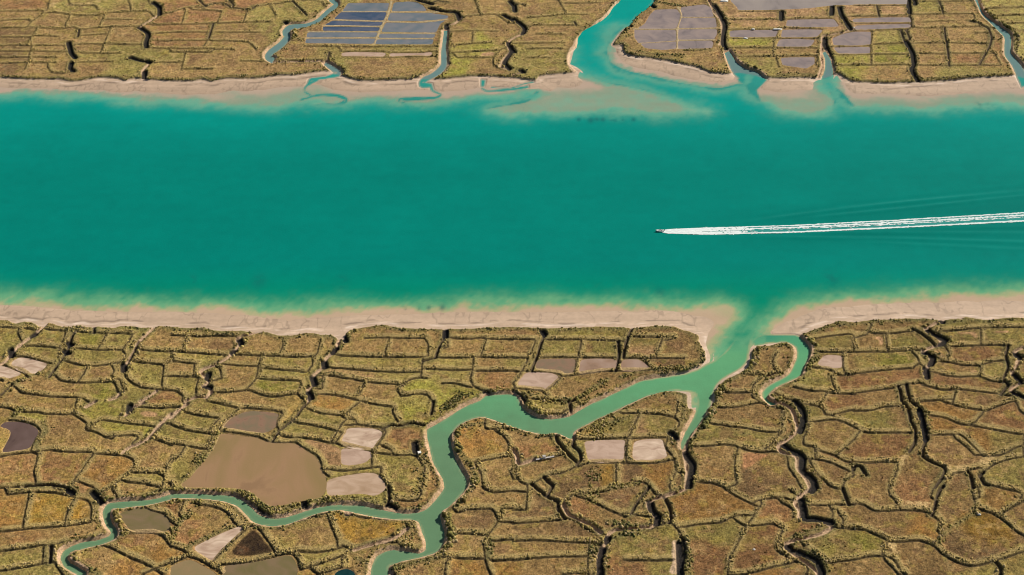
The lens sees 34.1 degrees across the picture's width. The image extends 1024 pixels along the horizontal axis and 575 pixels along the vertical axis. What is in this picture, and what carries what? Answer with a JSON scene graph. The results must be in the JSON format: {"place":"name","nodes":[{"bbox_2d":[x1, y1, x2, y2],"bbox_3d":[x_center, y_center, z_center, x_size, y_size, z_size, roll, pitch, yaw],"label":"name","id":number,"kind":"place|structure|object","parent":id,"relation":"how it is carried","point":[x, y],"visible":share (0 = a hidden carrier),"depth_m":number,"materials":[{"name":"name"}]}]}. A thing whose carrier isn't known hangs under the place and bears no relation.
{"place":"outdoors","nodes":[
{"label":"outdoors","id":0,"kind":"place"},
{"bbox_2d":[0,0,1023,574],"bbox_3d":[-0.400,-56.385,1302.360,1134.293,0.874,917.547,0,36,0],"label":"river water","id":1,"kind":"structure","parent":0,"point":[300,202],"depth_m":1316.08,"materials":[{"name":"teal liquid"}]},
{"bbox_2d":[663,212,1023,234],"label":"boat wake","id":2,"kind":"object","parent":1,"relation":"on","point":[731,230],"visible":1,"depth_m":1289.62,"materials":[{"name":"liquid"}]},
{"bbox_2d":[0,0,1023,574],"bbox_3d":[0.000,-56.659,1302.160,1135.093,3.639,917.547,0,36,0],"label":"marsh ground","id":3,"kind":"structure","parent":0,"point":[912,486],"depth_m":1111.99,"materials":[{"name":"plant"}]},
{"bbox_2d":[0,366,19,377],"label":"mud pan","id":4,"kind":"object","parent":3,"relation":"on","point":[6,372],"visible":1,"depth_m":1142.86,"materials":[{"name":"beige soil"}]},
{"bbox_2d":[1,422,37,451],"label":"pond","id":5,"kind":"structure","parent":3,"relation":"on","point":[22,436],"depth_m":1089.95,"materials":[{"name":"liquid"}]},
{"bbox_2d":[12,358,46,372],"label":"mud pan","id":6,"kind":"object","parent":3,"relation":"on","point":[31,365],"visible":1,"depth_m":1149.95,"materials":[{"name":"beige soil"}]},
{"bbox_2d":[120,508,169,530],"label":"pond","id":7,"kind":"structure","parent":3,"relation":"on","point":[138,518],"depth_m":1025.89,"materials":[{"name":"brown liquid"}]},
{"bbox_2d":[170,560,215,574],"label":"pond","id":8,"kind":"structure","parent":3,"relation":"on","point":[188,567],"depth_m":992.28,"materials":[{"name":"beige liquid"}]},
{"bbox_2d":[195,527,241,559],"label":"mud pan","id":9,"kind":"object","parent":3,"relation":"on","point":[210,548],"visible":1,"depth_m":1009.85,"materials":[{"name":"beige soil"}]},
{"bbox_2d":[224,411,277,432],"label":"pond","id":10,"kind":"structure","parent":3,"relation":"on","point":[258,421],"depth_m":1101.29,"materials":[{"name":"liquid"}]},
{"bbox_2d":[182,434,326,505],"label":"pond","id":11,"kind":"structure","parent":3,"relation":"on","point":[273,474],"depth_m":1061.88,"materials":[{"name":"brown liquid"}]},
{"bbox_2d":[223,556,297,574],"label":"pond","id":12,"kind":"structure","parent":3,"relation":"on","point":[284,565],"depth_m":992.93,"materials":[{"name":"brown liquid"}]},
{"bbox_2d":[305,39,374,43],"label":"salt pan","id":13,"kind":"object","parent":3,"relation":"on","point":[358,41],"visible":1,"depth_m":1534.10,"materials":[{"name":"grey liquid"}]},
{"bbox_2d":[307,32,376,36],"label":"salt pan","id":14,"kind":"object","parent":3,"relation":"on","point":[341,34],"visible":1,"depth_m":1545.27,"materials":[{"name":"grey liquid"}]},
{"bbox_2d":[335,569,354,574],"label":"pond","id":15,"kind":"structure","parent":3,"relation":"on","point":[345,572],"depth_m":990.27,"materials":[{"name":"liquid"}]},
{"bbox_2d":[323,27,379,30],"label":"salt pan","id":16,"kind":"object","parent":3,"relation":"on","point":[351,28],"visible":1,"depth_m":1554.98,"materials":[{"name":"blue liquid"}]},
{"bbox_2d":[326,21,381,25],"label":"salt pan","id":17,"kind":"object","parent":3,"relation":"on","point":[358,23],"visible":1,"depth_m":1563.23,"materials":[{"name":"blue liquid"}]},
{"bbox_2d":[326,473,385,495],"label":"mud pan","id":18,"kind":"object","parent":3,"relation":"on","point":[368,483],"visible":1,"depth_m":1051.35,"materials":[{"name":"beige soil"}]},
{"bbox_2d":[341,449,371,464],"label":"mud pan","id":19,"kind":"object","parent":3,"relation":"on","point":[351,456],"visible":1,"depth_m":1073.39,"materials":[{"name":"beige soil"}]},
{"bbox_2d":[335,12,385,19],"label":"salt pan","id":20,"kind":"object","parent":3,"relation":"on","point":[363,15],"visible":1,"depth_m":1576.51,"materials":[{"name":"blue liquid"}]},
{"bbox_2d":[342,428,381,449],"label":"mud pan","id":21,"kind":"object","parent":3,"relation":"on","point":[368,437],"visible":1,"depth_m":1089.19,"materials":[{"name":"beige soil"}]},
{"bbox_2d":[342,52,384,55],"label":"mud pan","id":22,"kind":"object","parent":3,"relation":"on","point":[362,54],"visible":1,"depth_m":1513.74,"materials":[{"name":"beige soil"}]},
{"bbox_2d":[343,3,388,10],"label":"salt pan","id":23,"kind":"object","parent":3,"relation":"on","point":[366,6],"visible":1,"depth_m":1590.02,"materials":[{"name":"grey liquid"}]},
{"bbox_2d":[376,39,432,43],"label":"salt pan","id":24,"kind":"object","parent":3,"relation":"on","point":[404,41],"visible":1,"depth_m":1534.08,"materials":[{"name":"grey liquid"}]},
{"bbox_2d":[379,34,434,37],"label":"salt pan","id":25,"kind":"object","parent":3,"relation":"on","point":[406,35],"visible":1,"depth_m":1543.71,"materials":[{"name":"grey liquid"}]},
{"bbox_2d":[392,2,425,10],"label":"salt pan","id":26,"kind":"object","parent":3,"relation":"on","point":[406,6],"visible":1,"depth_m":1591.72,"materials":[{"name":"grey liquid"}]},
{"bbox_2d":[390,52,431,55],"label":"mud pan","id":27,"kind":"object","parent":3,"relation":"on","point":[407,54],"visible":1,"depth_m":1513.75,"materials":[{"name":"beige soil"}]},
{"bbox_2d":[382,21,443,32],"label":"salt pan","id":28,"kind":"object","parent":3,"relation":"on","point":[430,27],"visible":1,"depth_m":1556.66,"materials":[{"name":"grey liquid"}]},
{"bbox_2d":[388,13,447,20],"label":"salt pan","id":29,"kind":"object","parent":3,"relation":"on","point":[410,16],"visible":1,"depth_m":1574.83,"materials":[{"name":"grey liquid"}]},
{"bbox_2d":[0,0,1023,574],"bbox_3d":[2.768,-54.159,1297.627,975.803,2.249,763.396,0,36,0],"label":"earth bank network","id":30,"kind":"object","parent":3,"relation":"on","point":[896,564],"visible":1,"depth_m":1091.33,"materials":[{"name":"soil"}]},
{"bbox_2d":[536,455,553,460],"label":"timber landing","id":31,"kind":"object","parent":30,"relation":"on","point":[544,456],"visible":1,"depth_m":1069.53,"materials":[{"name":"grey wood"}]},
{"bbox_2d":[0,0,1023,574],"bbox_3d":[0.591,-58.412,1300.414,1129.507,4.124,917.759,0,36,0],"label":"salt scrub","id":32,"kind":"object","parent":3,"relation":"on","point":[600,424],"visible":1,"depth_m":1100.76,"materials":[{"name":"green plant"}]},
{"bbox_2d":[518,372,557,387],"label":"mud pan","id":33,"kind":"object","parent":3,"relation":"on","point":[540,379],"visible":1,"depth_m":1136.76,"materials":[{"name":"beige soil"}]},
{"bbox_2d":[536,359,574,372],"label":"pond","id":34,"kind":"structure","parent":3,"relation":"on","point":[565,365],"depth_m":1149.96,"materials":[{"name":"liquid"}]},
{"bbox_2d":[579,359,616,370],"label":"pond","id":35,"kind":"structure","parent":3,"relation":"on","point":[588,364],"depth_m":1149.96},
{"bbox_2d":[585,440,624,462],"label":"mud pan","id":36,"kind":"object","parent":3,"relation":"on","point":[604,449],"visible":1,"depth_m":1078.89,"materials":[{"name":"beige soil"}]},
{"bbox_2d":[621,359,647,371],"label":"pond","id":37,"kind":"structure","parent":3,"relation":"on","point":[632,363],"depth_m":1150.86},
{"bbox_2d":[633,439,666,459],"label":"mud pan","id":38,"kind":"object","parent":3,"relation":"on","point":[649,449],"visible":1,"depth_m":1078.86,"materials":[{"name":"beige soil"}]},
{"bbox_2d":[634,30,675,43],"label":"salt pan","id":39,"kind":"object","parent":3,"relation":"on","point":[643,36],"visible":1,"depth_m":1543.70,"materials":[{"name":"grey liquid"}]},
{"bbox_2d":[641,41,675,49],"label":"salt pan","id":40,"kind":"object","parent":3,"relation":"on","point":[665,45],"visible":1,"depth_m":1527.81,"materials":[{"name":"grey liquid"}]},
{"bbox_2d":[639,9,679,28],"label":"salt pan","id":41,"kind":"object","parent":3,"relation":"on","point":[664,19],"visible":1,"depth_m":1568.17,"materials":[{"name":"grey liquid"}]},
{"bbox_2d":[678,41,712,48],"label":"salt pan","id":42,"kind":"object","parent":3,"relation":"on","point":[693,44],"visible":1,"depth_m":1529.36,"materials":[{"name":"grey liquid"}]},
{"bbox_2d":[678,29,716,39],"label":"salt pan","id":43,"kind":"object","parent":3,"relation":"on","point":[688,34],"visible":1,"depth_m":1545.28,"materials":[{"name":"grey liquid"}]},
{"bbox_2d":[681,5,713,16],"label":"salt pan","id":44,"kind":"object","parent":3,"relation":"on","point":[698,11],"visible":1,"depth_m":1583.20,"materials":[{"name":"grey liquid"}]},
{"bbox_2d":[679,18,716,27],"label":"salt pan","id":45,"kind":"object","parent":3,"relation":"on","point":[697,22],"visible":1,"depth_m":1563.19,"materials":[{"name":"grey liquid"}]},
{"bbox_2d":[730,30,776,37],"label":"salt pan","id":46,"kind":"object","parent":3,"relation":"on","point":[753,33],"visible":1,"depth_m":1546.92,"materials":[{"name":"grey liquid"}]},
{"bbox_2d":[777,39,813,46],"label":"salt pan","id":47,"kind":"object","parent":3,"relation":"on","point":[794,43],"visible":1,"depth_m":1530.92,"materials":[{"name":"grey liquid"}]},
{"bbox_2d":[781,57,814,67],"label":"salt pan","id":48,"kind":"object","parent":3,"relation":"on","point":[803,62],"visible":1,"depth_m":1503.01,"materials":[{"name":"grey liquid"}]},
{"bbox_2d":[781,29,821,36],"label":"salt pan","id":49,"kind":"object","parent":3,"relation":"on","point":[802,33],"visible":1,"depth_m":1546.88,"materials":[{"name":"grey liquid"}]},
{"bbox_2d":[786,19,837,26],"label":"salt pan","id":50,"kind":"object","parent":3,"relation":"on","point":[814,23],"visible":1,"depth_m":1563.23,"materials":[{"name":"grey liquid"}]},
{"bbox_2d":[731,0,906,9],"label":"salt pan","id":51,"kind":"object","parent":3,"relation":"on","point":[766,4],"visible":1,"depth_m":1596.87,"materials":[{"name":"grey liquid"}]},
{"bbox_2d":[818,355,841,367],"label":"mud pan","id":52,"kind":"object","parent":3,"relation":"on","point":[833,361],"visible":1,"depth_m":1152.63,"materials":[{"name":"beige soil"}]},
{"bbox_2d":[832,32,870,44],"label":"salt pan","id":53,"kind":"object","parent":3,"relation":"on","point":[857,38],"visible":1,"depth_m":1537.29,"materials":[{"name":"grey liquid"}]},
{"bbox_2d":[834,47,869,53],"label":"salt pan","id":54,"kind":"object","parent":3,"relation":"on","point":[853,50],"visible":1,"depth_m":1519.97,"materials":[{"name":"grey liquid"}]},
{"bbox_2d":[853,17,910,21],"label":"salt pan","id":55,"kind":"object","parent":3,"relation":"on","point":[895,19],"visible":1,"depth_m":1569.84,"materials":[{"name":"grey liquid"}]},
{"bbox_2d":[855,24,910,29],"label":"salt pan","id":56,"kind":"object","parent":3,"relation":"on","point":[878,26],"visible":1,"depth_m":1558.30,"materials":[{"name":"grey liquid"}]},
{"bbox_2d":[0,2,1023,409],"bbox_3d":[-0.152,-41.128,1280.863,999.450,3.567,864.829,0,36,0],"label":"mudflat","id":57,"kind":"structure","parent":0,"point":[342,326],"depth_m":1201.54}
]}

